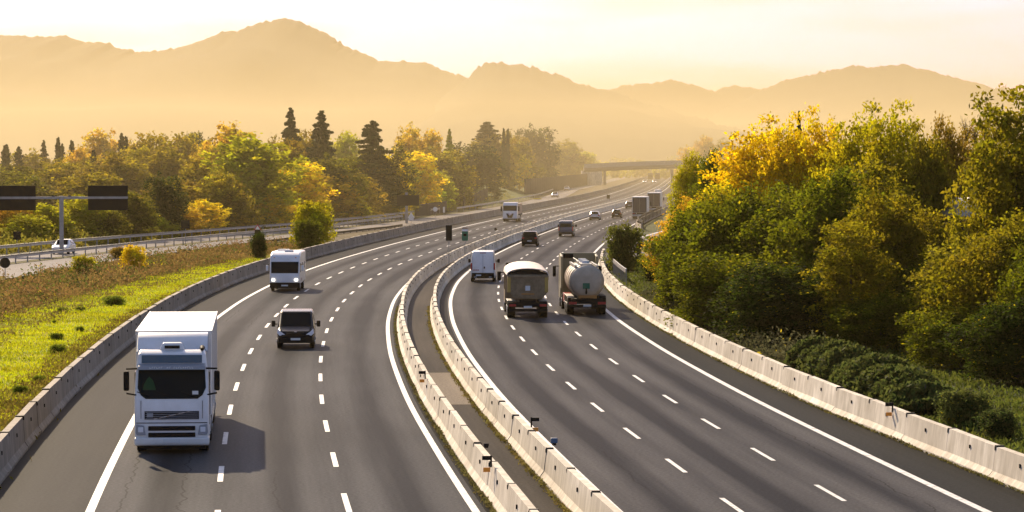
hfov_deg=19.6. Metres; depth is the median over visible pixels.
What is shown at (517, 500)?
concrete barrier
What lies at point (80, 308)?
bush
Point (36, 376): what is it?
bush
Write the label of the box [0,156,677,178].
distant wood
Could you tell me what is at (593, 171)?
overpass
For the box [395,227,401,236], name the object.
concrete barrier
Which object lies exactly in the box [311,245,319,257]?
concrete barrier
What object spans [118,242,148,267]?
bush
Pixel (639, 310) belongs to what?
concrete barrier
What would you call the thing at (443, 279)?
concrete barrier
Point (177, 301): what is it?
concrete barrier
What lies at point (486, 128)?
cedar tree
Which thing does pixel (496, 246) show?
concrete barrier
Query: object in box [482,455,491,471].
delineator
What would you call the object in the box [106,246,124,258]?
bush
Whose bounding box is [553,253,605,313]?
tanker lorry
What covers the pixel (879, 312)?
broadleaf tree
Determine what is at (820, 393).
concrete barrier
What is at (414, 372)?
concrete barrier
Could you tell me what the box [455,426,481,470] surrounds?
concrete barrier
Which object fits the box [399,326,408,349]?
concrete barrier
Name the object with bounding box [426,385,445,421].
concrete barrier
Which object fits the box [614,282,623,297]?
concrete barrier
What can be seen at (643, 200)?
rear doors
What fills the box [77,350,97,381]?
concrete barrier
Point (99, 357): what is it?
concrete barrier
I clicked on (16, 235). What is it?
road sign
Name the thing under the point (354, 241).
concrete barrier
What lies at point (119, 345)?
concrete barrier
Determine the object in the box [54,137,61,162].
cypress tree
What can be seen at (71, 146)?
cypress tree
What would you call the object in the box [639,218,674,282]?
broadleaf tree
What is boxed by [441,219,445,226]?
concrete barrier
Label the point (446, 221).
concrete barrier
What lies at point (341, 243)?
concrete barrier
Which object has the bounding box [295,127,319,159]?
broadleaf tree
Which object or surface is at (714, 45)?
sky
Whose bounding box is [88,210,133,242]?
broadleaf tree
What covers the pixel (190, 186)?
broadleaf tree
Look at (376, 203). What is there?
broadleaf tree
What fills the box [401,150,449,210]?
broadleaf tree
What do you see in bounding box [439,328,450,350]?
concrete barrier
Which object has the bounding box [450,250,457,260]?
concrete barrier
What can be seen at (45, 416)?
concrete barrier
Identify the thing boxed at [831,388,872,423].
concrete barrier
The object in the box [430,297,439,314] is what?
concrete barrier
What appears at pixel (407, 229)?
concrete barrier
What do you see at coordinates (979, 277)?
broadleaf tree
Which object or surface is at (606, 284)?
concrete barrier
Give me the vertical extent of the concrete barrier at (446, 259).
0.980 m
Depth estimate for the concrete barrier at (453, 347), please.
141.97 m
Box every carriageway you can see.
[94,177,666,511]
[447,180,981,511]
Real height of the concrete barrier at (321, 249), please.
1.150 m
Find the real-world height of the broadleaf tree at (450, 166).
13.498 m
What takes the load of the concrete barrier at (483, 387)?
on the gutter at (443, 303)
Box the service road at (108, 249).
[0,218,404,261]
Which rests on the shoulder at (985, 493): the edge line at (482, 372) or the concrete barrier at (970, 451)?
the concrete barrier at (970, 451)
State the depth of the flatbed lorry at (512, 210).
483.67 m
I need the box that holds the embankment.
[469,185,539,206]
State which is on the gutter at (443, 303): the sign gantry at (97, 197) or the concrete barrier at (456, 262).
the concrete barrier at (456, 262)
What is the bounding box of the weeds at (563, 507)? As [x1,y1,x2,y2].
[425,305,572,511]
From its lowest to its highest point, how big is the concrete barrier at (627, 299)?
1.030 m
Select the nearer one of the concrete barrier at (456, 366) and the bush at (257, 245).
the concrete barrier at (456, 366)
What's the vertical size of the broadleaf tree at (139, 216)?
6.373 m
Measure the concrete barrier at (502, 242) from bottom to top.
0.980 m
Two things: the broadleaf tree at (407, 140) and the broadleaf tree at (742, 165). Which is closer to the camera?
the broadleaf tree at (742, 165)
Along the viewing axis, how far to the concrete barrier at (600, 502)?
77.50 m
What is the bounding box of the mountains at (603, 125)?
[358,61,847,174]
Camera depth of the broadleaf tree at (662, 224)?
250.00 m
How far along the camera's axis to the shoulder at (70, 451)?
107.01 m
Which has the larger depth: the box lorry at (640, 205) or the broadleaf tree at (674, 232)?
the box lorry at (640, 205)
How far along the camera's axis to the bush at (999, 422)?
103.97 m
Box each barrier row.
[460,176,647,222]
[552,177,669,220]
[567,181,669,220]
[662,204,674,212]
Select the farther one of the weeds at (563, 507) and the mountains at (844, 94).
the mountains at (844, 94)
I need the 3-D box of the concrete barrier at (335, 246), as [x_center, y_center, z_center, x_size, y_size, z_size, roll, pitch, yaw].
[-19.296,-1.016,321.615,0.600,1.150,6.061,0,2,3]
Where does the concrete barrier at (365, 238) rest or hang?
on the bare strip
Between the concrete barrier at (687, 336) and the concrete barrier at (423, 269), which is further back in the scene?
the concrete barrier at (423, 269)
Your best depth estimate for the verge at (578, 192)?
975.51 m
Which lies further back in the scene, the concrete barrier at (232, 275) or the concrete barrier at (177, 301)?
the concrete barrier at (232, 275)
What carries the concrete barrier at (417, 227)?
on the bare strip
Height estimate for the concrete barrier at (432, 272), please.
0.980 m
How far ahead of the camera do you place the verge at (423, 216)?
404.47 m
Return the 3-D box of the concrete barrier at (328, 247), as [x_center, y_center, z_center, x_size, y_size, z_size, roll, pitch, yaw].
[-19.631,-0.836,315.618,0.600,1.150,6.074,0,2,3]
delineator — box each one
[419,371,425,381]
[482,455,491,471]
[531,417,538,431]
[885,402,892,415]
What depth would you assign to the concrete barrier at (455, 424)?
101.89 m
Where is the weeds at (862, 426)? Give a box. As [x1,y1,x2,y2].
[604,285,1023,493]
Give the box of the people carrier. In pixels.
[272,309,319,347]
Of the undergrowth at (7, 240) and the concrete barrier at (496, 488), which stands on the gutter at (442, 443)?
the concrete barrier at (496, 488)
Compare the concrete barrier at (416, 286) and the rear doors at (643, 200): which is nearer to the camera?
the concrete barrier at (416, 286)
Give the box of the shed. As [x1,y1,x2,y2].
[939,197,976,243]
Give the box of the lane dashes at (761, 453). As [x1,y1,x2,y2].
[544,204,845,500]
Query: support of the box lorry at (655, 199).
on the carriageway at (605, 453)
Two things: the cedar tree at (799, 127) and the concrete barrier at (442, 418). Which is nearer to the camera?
the concrete barrier at (442, 418)
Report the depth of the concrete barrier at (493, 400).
111.91 m
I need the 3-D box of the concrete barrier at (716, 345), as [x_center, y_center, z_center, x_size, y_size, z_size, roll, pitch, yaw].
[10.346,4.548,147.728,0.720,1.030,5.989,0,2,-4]
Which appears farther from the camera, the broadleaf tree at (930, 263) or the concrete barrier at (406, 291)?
the concrete barrier at (406, 291)
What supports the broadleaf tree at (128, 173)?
on the verge at (423, 216)
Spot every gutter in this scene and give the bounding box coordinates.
[392,187,660,511]
[439,179,674,357]
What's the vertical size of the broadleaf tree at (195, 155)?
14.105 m
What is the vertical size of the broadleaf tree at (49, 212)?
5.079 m
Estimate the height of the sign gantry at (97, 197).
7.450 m
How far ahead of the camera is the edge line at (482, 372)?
138.74 m
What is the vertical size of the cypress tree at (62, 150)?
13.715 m
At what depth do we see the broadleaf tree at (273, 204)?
425.71 m
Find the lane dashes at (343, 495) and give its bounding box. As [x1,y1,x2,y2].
[319,185,651,511]
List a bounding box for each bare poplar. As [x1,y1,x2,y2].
[957,116,974,168]
[967,122,980,151]
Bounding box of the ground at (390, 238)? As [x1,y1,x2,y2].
[11,178,669,450]
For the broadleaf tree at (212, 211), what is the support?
on the verge at (423, 216)
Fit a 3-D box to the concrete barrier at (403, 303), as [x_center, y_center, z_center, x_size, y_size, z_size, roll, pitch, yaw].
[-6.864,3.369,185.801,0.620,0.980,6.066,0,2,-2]
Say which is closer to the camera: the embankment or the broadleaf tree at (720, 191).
the broadleaf tree at (720, 191)
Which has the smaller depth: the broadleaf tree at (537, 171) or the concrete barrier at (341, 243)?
the concrete barrier at (341, 243)
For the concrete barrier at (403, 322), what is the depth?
161.81 m
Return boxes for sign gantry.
[0,186,127,254]
[397,192,418,222]
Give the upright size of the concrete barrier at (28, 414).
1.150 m
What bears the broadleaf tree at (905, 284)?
on the verge at (650, 227)
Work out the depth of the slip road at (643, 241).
377.72 m
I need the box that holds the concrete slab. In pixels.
[429,373,469,404]
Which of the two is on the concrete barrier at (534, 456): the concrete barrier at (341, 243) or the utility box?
the utility box
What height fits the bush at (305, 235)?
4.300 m
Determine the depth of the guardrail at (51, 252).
342.42 m
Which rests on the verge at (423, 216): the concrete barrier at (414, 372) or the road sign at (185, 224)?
the road sign at (185, 224)
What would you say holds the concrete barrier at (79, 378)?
on the bare strip
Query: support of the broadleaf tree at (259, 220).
on the verge at (423, 216)
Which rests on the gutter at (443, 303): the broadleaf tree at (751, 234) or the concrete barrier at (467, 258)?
the concrete barrier at (467, 258)
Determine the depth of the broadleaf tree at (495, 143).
842.45 m
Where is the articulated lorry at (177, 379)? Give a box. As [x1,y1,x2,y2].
[123,311,219,450]
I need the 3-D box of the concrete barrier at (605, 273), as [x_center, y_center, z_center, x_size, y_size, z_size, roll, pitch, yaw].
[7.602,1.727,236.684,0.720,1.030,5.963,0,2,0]
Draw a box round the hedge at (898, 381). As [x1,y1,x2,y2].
[782,335,956,415]
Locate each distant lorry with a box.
[648,173,652,180]
[655,173,659,179]
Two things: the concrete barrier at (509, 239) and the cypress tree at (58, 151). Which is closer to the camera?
the concrete barrier at (509, 239)
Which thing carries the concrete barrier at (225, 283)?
on the bare strip
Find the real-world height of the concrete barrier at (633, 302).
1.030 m
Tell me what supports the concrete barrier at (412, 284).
on the gutter at (442, 443)
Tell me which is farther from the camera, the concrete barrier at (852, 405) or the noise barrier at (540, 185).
the noise barrier at (540, 185)
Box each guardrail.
[0,208,439,254]
[0,215,402,262]
[2,224,402,279]
[457,189,552,210]
[611,259,626,283]
[638,207,660,229]
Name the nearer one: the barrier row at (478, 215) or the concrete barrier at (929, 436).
the concrete barrier at (929, 436)
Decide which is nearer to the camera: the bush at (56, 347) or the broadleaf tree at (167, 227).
the bush at (56, 347)
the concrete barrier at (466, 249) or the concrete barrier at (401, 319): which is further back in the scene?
the concrete barrier at (466, 249)
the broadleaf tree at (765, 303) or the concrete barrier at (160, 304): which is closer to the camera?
the broadleaf tree at (765, 303)
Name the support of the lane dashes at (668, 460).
on the carriageway at (605, 453)
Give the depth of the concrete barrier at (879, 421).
106.14 m
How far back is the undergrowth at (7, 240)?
350.66 m
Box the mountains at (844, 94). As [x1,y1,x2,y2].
[707,64,1023,157]
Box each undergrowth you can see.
[0,192,514,253]
[0,236,299,321]
[635,281,840,362]
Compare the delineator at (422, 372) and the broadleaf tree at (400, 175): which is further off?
the broadleaf tree at (400, 175)
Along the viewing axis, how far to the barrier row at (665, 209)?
574.32 m
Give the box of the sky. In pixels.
[0,0,1023,91]
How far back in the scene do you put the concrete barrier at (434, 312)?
177.58 m
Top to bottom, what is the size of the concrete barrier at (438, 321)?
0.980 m
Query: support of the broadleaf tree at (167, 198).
on the verge at (423, 216)
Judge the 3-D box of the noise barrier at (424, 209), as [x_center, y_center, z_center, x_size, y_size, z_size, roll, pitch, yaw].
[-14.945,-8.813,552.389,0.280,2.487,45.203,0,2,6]
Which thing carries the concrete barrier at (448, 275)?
on the gutter at (443, 303)
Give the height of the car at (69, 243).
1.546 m
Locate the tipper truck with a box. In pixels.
[497,261,548,316]
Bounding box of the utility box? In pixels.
[551,438,557,444]
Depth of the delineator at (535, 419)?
99.29 m
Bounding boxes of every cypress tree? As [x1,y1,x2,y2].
[0,144,11,172]
[13,146,23,171]
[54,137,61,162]
[60,143,64,159]
[69,140,74,159]
[89,149,96,174]
[117,133,125,156]
[124,136,128,154]
[501,127,506,188]
[505,128,510,187]
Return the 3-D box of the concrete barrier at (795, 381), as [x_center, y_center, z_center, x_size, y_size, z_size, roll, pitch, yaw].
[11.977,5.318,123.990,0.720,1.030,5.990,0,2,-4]
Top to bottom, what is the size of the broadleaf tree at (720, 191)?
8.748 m
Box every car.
[52,239,75,253]
[521,231,539,245]
[551,192,558,196]
[589,211,600,219]
[611,209,622,217]
[625,201,631,207]
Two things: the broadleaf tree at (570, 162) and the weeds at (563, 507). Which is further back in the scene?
the broadleaf tree at (570, 162)
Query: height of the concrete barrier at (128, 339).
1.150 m
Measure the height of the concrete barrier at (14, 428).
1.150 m
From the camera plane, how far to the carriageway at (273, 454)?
112.41 m
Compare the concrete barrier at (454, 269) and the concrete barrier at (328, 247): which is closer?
the concrete barrier at (454, 269)
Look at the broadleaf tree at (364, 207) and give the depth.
479.48 m
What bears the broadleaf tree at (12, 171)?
on the verge at (423, 216)
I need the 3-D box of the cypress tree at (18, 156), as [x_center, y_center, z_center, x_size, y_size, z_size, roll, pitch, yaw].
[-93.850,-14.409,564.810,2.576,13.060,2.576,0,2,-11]
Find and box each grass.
[0,253,323,488]
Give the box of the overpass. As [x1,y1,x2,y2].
[581,160,723,184]
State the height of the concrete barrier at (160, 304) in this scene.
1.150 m
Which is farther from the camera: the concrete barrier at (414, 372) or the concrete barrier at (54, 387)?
the concrete barrier at (414, 372)
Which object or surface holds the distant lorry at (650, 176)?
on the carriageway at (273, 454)
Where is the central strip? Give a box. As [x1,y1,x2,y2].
[407,180,669,511]
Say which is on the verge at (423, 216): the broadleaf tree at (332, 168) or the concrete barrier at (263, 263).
the broadleaf tree at (332, 168)
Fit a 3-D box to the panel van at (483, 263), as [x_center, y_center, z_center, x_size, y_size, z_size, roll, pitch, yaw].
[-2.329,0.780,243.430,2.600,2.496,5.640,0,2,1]
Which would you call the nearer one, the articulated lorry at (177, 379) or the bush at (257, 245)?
the articulated lorry at (177, 379)
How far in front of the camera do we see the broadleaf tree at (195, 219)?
385.29 m
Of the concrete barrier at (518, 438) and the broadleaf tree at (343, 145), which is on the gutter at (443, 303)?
the concrete barrier at (518, 438)
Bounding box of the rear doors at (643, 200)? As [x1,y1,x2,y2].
[633,197,646,212]
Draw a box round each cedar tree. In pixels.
[38,140,48,160]
[281,107,303,155]
[305,110,338,183]
[350,120,404,208]
[444,129,455,171]
[471,122,521,186]
[796,111,801,143]
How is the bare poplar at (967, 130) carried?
on the verge at (650, 227)
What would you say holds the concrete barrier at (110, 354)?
on the bare strip
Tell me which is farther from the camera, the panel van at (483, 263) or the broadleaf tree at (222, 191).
the broadleaf tree at (222, 191)
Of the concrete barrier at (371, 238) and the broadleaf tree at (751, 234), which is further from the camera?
the concrete barrier at (371, 238)
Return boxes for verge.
[0,175,612,264]
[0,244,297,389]
[274,176,641,243]
[606,212,1023,451]
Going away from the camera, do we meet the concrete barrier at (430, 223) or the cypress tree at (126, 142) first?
the concrete barrier at (430, 223)
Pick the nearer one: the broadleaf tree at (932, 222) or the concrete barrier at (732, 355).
the concrete barrier at (732, 355)
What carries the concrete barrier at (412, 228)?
on the bare strip
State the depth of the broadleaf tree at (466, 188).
621.25 m
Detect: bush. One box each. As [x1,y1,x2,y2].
[11,385,28,392]
[32,374,45,381]
[47,332,64,339]
[47,343,67,352]
[57,307,68,312]
[66,253,96,274]
[75,306,85,310]
[76,326,83,331]
[98,295,127,304]
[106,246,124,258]
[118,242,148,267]
[248,230,268,257]
[286,196,337,244]
[289,217,324,248]
[600,219,645,271]
[634,255,654,281]
[927,385,998,429]
[971,404,1023,439]
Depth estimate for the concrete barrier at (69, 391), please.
121.68 m
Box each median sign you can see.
[446,225,451,240]
[462,227,467,240]
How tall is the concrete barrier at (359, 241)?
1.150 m
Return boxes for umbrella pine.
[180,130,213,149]
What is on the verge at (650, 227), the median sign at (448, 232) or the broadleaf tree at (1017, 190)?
the broadleaf tree at (1017, 190)
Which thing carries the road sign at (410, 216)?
on the side road at (17, 270)
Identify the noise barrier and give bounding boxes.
[415,201,446,216]
[463,189,487,208]
[524,174,586,193]
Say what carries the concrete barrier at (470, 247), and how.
on the gutter at (442, 443)
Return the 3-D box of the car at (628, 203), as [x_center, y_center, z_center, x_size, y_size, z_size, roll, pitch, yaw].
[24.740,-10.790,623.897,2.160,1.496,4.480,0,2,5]
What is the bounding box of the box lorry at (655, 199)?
[647,192,663,210]
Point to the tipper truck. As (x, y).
(525, 284)
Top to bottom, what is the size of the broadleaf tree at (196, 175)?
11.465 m
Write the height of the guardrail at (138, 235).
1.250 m
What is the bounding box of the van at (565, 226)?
[557,220,576,235]
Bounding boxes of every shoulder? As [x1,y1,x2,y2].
[0,178,647,511]
[596,213,1023,511]
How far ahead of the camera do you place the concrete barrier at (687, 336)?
159.42 m
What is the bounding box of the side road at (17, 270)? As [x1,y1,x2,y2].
[0,175,631,278]
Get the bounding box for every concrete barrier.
[0,417,27,466]
[0,433,13,484]
[15,402,40,448]
[30,390,53,432]
[42,378,65,417]
[54,367,76,404]
[66,358,87,392]
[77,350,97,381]
[88,341,106,372]
[98,334,116,363]
[108,327,125,354]
[117,321,133,347]
[126,315,139,340]
[137,310,147,323]
[144,305,156,312]
[152,300,165,311]
[162,296,175,311]
[169,292,183,311]
[177,288,191,307]
[185,284,198,303]
[195,281,206,299]
[201,278,214,295]
[209,275,222,291]
[217,272,229,288]
[225,269,237,285]
[233,266,245,281]
[243,263,253,278]
[252,261,261,275]
[259,259,268,273]
[264,258,269,270]
[303,247,312,259]
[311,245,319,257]
[318,244,326,255]
[324,242,333,253]
[332,241,339,251]
[336,240,345,250]
[342,238,351,248]
[350,236,357,247]
[356,235,363,245]
[362,234,368,244]
[368,233,374,242]
[374,232,380,241]
[377,230,385,240]
[385,229,391,238]
[390,228,396,237]
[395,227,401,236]
[397,300,407,317]
[397,305,406,323]
[397,310,407,328]
[397,315,405,334]
[398,296,407,313]
[398,320,405,340]
[399,292,408,307]
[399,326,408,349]
[400,227,406,235]
[401,333,411,355]
[402,288,409,303]
[403,225,410,234]
[403,340,414,364]
[405,281,413,295]
[405,285,411,300]
[406,348,419,374]
[409,278,415,292]
[410,225,415,233]
[410,356,422,383]
[411,275,418,289]
[413,223,420,232]
[414,272,420,285]
[415,364,429,394]
[417,270,423,283]
[419,223,424,230]
[419,267,427,280]
[419,374,436,406]
[423,222,429,230]
[423,264,430,277]
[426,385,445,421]
[428,221,433,228]
[428,262,434,274]
[430,289,439,306]
[430,293,439,309]
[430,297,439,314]
[430,302,437,319]
[431,260,437,271]
[431,286,439,301]
[431,307,438,324]
[432,311,441,330]
[433,220,437,228]
[433,316,443,336]
[434,258,441,269]
[434,283,441,298]
[435,398,453,433]
[436,279,442,293]
[436,322,446,344]
[437,219,441,227]
[438,256,445,267]
[438,276,444,290]
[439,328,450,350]
[440,273,445,286]
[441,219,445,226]
[442,254,449,265]
[442,270,448,284]
[442,335,454,358]
[443,218,449,224]
[444,410,467,452]
[445,268,450,280]
[446,252,453,262]
[446,265,454,278]
[446,342,458,366]
[449,217,453,224]
[449,263,456,274]
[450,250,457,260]
[451,349,465,378]
[453,260,460,273]
[455,248,461,258]
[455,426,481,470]
[457,258,463,269]
[458,358,472,386]
[460,246,465,255]
[461,256,466,267]
[462,254,470,265]
[464,245,469,253]
[464,367,482,398]
[467,243,472,251]
[467,444,496,490]
[472,242,476,249]
[472,378,493,412]
[483,390,504,424]
[483,462,515,511]
[489,242,495,250]
[494,241,498,250]
[494,402,518,439]
[496,240,501,248]
[498,238,504,247]
[503,237,508,245]
[503,484,538,511]
[506,235,511,243]
[508,416,535,458]
[510,234,514,242]
[514,233,518,241]
[517,232,521,240]
[522,431,553,476]
[540,449,575,498]
[560,469,600,511]
[589,492,621,511]
[604,270,610,283]
[604,273,612,287]
[607,276,615,290]
[610,279,618,294]
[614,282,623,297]
[617,286,627,301]
[623,289,634,306]
[628,293,640,310]
[634,297,646,314]
[641,301,656,320]
[649,306,665,326]
[658,311,676,331]
[669,316,687,338]
[679,322,700,345]
[692,328,712,351]
[705,334,728,359]
[721,341,748,368]
[738,349,765,378]
[757,357,790,388]
[779,367,811,399]
[803,376,843,410]
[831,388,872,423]
[863,399,914,441]
[901,414,956,457]
[942,429,1004,476]
[988,447,1023,490]
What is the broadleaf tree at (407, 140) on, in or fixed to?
on the verge at (423, 216)
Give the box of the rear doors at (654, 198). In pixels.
[648,193,659,206]
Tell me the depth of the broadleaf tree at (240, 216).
406.54 m
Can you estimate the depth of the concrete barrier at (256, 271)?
255.19 m
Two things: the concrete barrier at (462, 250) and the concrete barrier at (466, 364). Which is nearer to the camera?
the concrete barrier at (466, 364)
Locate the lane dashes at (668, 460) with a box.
[497,196,743,511]
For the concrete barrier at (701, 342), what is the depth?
153.61 m
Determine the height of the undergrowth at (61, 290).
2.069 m
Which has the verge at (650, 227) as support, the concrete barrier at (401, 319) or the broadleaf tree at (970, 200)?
the broadleaf tree at (970, 200)
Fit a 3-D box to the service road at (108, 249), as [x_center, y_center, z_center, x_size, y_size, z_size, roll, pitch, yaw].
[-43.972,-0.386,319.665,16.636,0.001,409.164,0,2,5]
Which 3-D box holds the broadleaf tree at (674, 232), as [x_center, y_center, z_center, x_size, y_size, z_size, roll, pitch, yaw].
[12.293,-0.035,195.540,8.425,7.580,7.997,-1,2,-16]
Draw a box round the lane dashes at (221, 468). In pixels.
[215,186,640,511]
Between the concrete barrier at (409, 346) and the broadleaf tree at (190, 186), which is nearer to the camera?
the concrete barrier at (409, 346)
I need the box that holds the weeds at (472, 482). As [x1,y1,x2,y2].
[393,306,495,511]
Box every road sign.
[0,258,9,276]
[13,231,20,239]
[181,220,189,244]
[254,224,260,233]
[408,213,413,219]
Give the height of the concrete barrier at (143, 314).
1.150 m
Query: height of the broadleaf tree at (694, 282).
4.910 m
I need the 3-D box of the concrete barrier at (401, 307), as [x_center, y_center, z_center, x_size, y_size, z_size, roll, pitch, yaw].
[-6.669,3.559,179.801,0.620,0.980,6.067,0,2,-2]
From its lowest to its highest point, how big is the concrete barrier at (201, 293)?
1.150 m
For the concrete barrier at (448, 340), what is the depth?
147.94 m
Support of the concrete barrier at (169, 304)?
on the bare strip
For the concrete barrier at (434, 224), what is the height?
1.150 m
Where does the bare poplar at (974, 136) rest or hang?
on the verge at (650, 227)
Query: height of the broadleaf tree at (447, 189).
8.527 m
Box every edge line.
[85,182,641,511]
[386,283,479,511]
[449,188,666,511]
[593,224,990,511]
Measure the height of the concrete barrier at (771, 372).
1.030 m
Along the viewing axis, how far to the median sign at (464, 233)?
296.05 m
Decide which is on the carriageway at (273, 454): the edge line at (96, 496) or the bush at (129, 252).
the edge line at (96, 496)
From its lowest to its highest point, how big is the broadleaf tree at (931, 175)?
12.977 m
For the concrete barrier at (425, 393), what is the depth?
119.77 m
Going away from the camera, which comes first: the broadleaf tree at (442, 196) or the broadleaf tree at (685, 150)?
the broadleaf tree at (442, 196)
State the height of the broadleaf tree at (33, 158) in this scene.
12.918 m
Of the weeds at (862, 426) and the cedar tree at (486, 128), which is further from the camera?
the cedar tree at (486, 128)
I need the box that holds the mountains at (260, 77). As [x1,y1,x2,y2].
[0,18,467,164]
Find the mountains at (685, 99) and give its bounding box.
[610,79,760,118]
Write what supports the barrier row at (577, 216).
on the central strip
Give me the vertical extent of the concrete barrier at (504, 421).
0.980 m
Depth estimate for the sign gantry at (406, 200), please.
469.66 m
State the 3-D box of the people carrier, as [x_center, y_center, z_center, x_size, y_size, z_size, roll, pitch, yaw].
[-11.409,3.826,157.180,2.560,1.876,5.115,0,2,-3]
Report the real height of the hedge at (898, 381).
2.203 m
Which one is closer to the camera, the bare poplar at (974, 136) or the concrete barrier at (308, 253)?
the bare poplar at (974, 136)
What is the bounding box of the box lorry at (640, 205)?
[632,196,650,217]
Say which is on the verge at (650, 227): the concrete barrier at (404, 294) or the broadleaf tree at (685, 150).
the broadleaf tree at (685, 150)
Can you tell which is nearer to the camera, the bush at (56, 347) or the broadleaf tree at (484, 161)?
the bush at (56, 347)
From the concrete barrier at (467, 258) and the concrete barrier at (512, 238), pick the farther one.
the concrete barrier at (512, 238)
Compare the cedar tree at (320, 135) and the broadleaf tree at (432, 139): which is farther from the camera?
the broadleaf tree at (432, 139)
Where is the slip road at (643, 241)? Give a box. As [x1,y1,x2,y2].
[606,231,659,263]
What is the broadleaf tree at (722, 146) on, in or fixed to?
on the verge at (650, 227)
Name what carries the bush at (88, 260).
on the verge at (73, 325)
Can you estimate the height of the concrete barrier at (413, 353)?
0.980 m
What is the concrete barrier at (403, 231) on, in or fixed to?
on the bare strip
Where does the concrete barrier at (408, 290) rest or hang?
on the gutter at (442, 443)
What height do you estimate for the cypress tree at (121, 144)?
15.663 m
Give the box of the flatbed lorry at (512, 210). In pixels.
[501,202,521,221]
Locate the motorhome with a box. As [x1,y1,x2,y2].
[266,249,305,290]
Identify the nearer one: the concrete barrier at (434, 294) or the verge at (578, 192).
the concrete barrier at (434, 294)
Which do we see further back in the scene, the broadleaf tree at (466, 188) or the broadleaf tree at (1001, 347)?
the broadleaf tree at (466, 188)
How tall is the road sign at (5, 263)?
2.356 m
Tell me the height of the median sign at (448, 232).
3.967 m
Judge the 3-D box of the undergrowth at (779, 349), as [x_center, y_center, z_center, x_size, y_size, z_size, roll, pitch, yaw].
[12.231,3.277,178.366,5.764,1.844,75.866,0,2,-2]
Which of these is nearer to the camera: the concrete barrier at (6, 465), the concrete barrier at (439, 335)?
the concrete barrier at (6, 465)
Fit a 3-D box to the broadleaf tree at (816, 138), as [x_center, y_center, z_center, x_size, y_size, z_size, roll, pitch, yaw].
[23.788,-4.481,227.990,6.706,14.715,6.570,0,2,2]
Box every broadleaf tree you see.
[0,148,52,178]
[0,164,43,191]
[0,171,71,214]
[0,210,38,238]
[0,213,57,241]
[17,202,77,238]
[29,157,92,207]
[50,171,129,224]
[51,192,119,236]
[55,143,104,175]
[62,150,161,198]
[81,127,124,165]
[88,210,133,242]
[115,190,161,240]
[119,130,207,169]
[126,141,196,190]
[130,217,180,238]
[136,178,208,205]
[140,171,190,236]
[174,206,210,236]
[178,156,223,185]
[188,139,216,169]
[188,198,235,234]
[189,168,258,230]
[193,131,316,224]
[202,120,256,172]
[215,214,250,231]
[229,198,265,230]
[249,193,294,227]
[259,135,308,167]
[275,159,339,213]
[286,205,303,225]
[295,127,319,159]
[307,152,371,221]
[313,174,367,219]
[328,130,361,169]
[341,199,371,219]
[344,143,423,216]
[347,169,391,216]
[367,204,401,218]
[385,155,413,215]
[391,120,429,158]
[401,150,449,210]
[414,127,444,159]
[421,191,454,207]
[424,145,478,207]
[429,169,459,210]
[439,140,508,199]
[449,180,473,203]
[469,129,525,190]
[499,135,536,175]
[510,158,535,185]
[514,122,562,177]
[529,159,546,177]
[546,138,591,176]
[577,151,598,171]
[633,199,723,305]
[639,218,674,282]
[649,239,709,310]
[654,194,701,233]
[659,249,785,329]
[661,179,737,238]
[665,148,701,216]
[670,177,802,297]
[673,145,697,179]
[682,146,731,200]
[692,134,714,159]
[694,111,798,202]
[697,257,848,345]
[709,137,733,159]
[714,184,813,275]
[754,163,892,278]
[755,111,818,202]
[784,102,845,201]
[798,220,909,336]
[804,98,905,188]
[814,175,941,296]
[817,289,920,353]
[837,156,932,220]
[850,98,948,203]
[871,257,930,344]
[883,235,973,353]
[889,118,962,225]
[894,301,989,370]
[906,205,966,259]
[911,207,1023,363]
[921,111,972,198]
[937,296,1023,385]
[940,83,1023,296]
[943,102,1022,251]
[975,237,1023,370]
[982,102,1023,231]
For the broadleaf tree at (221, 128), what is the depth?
499.44 m
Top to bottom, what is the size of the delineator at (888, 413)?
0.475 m
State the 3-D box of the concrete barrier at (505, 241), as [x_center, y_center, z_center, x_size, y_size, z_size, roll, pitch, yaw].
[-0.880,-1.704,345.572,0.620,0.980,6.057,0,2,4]
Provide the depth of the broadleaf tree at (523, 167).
926.19 m
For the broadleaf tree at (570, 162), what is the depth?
1354.11 m
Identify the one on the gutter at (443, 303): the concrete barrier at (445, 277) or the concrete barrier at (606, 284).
the concrete barrier at (445, 277)
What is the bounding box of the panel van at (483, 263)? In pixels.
[468,250,499,281]

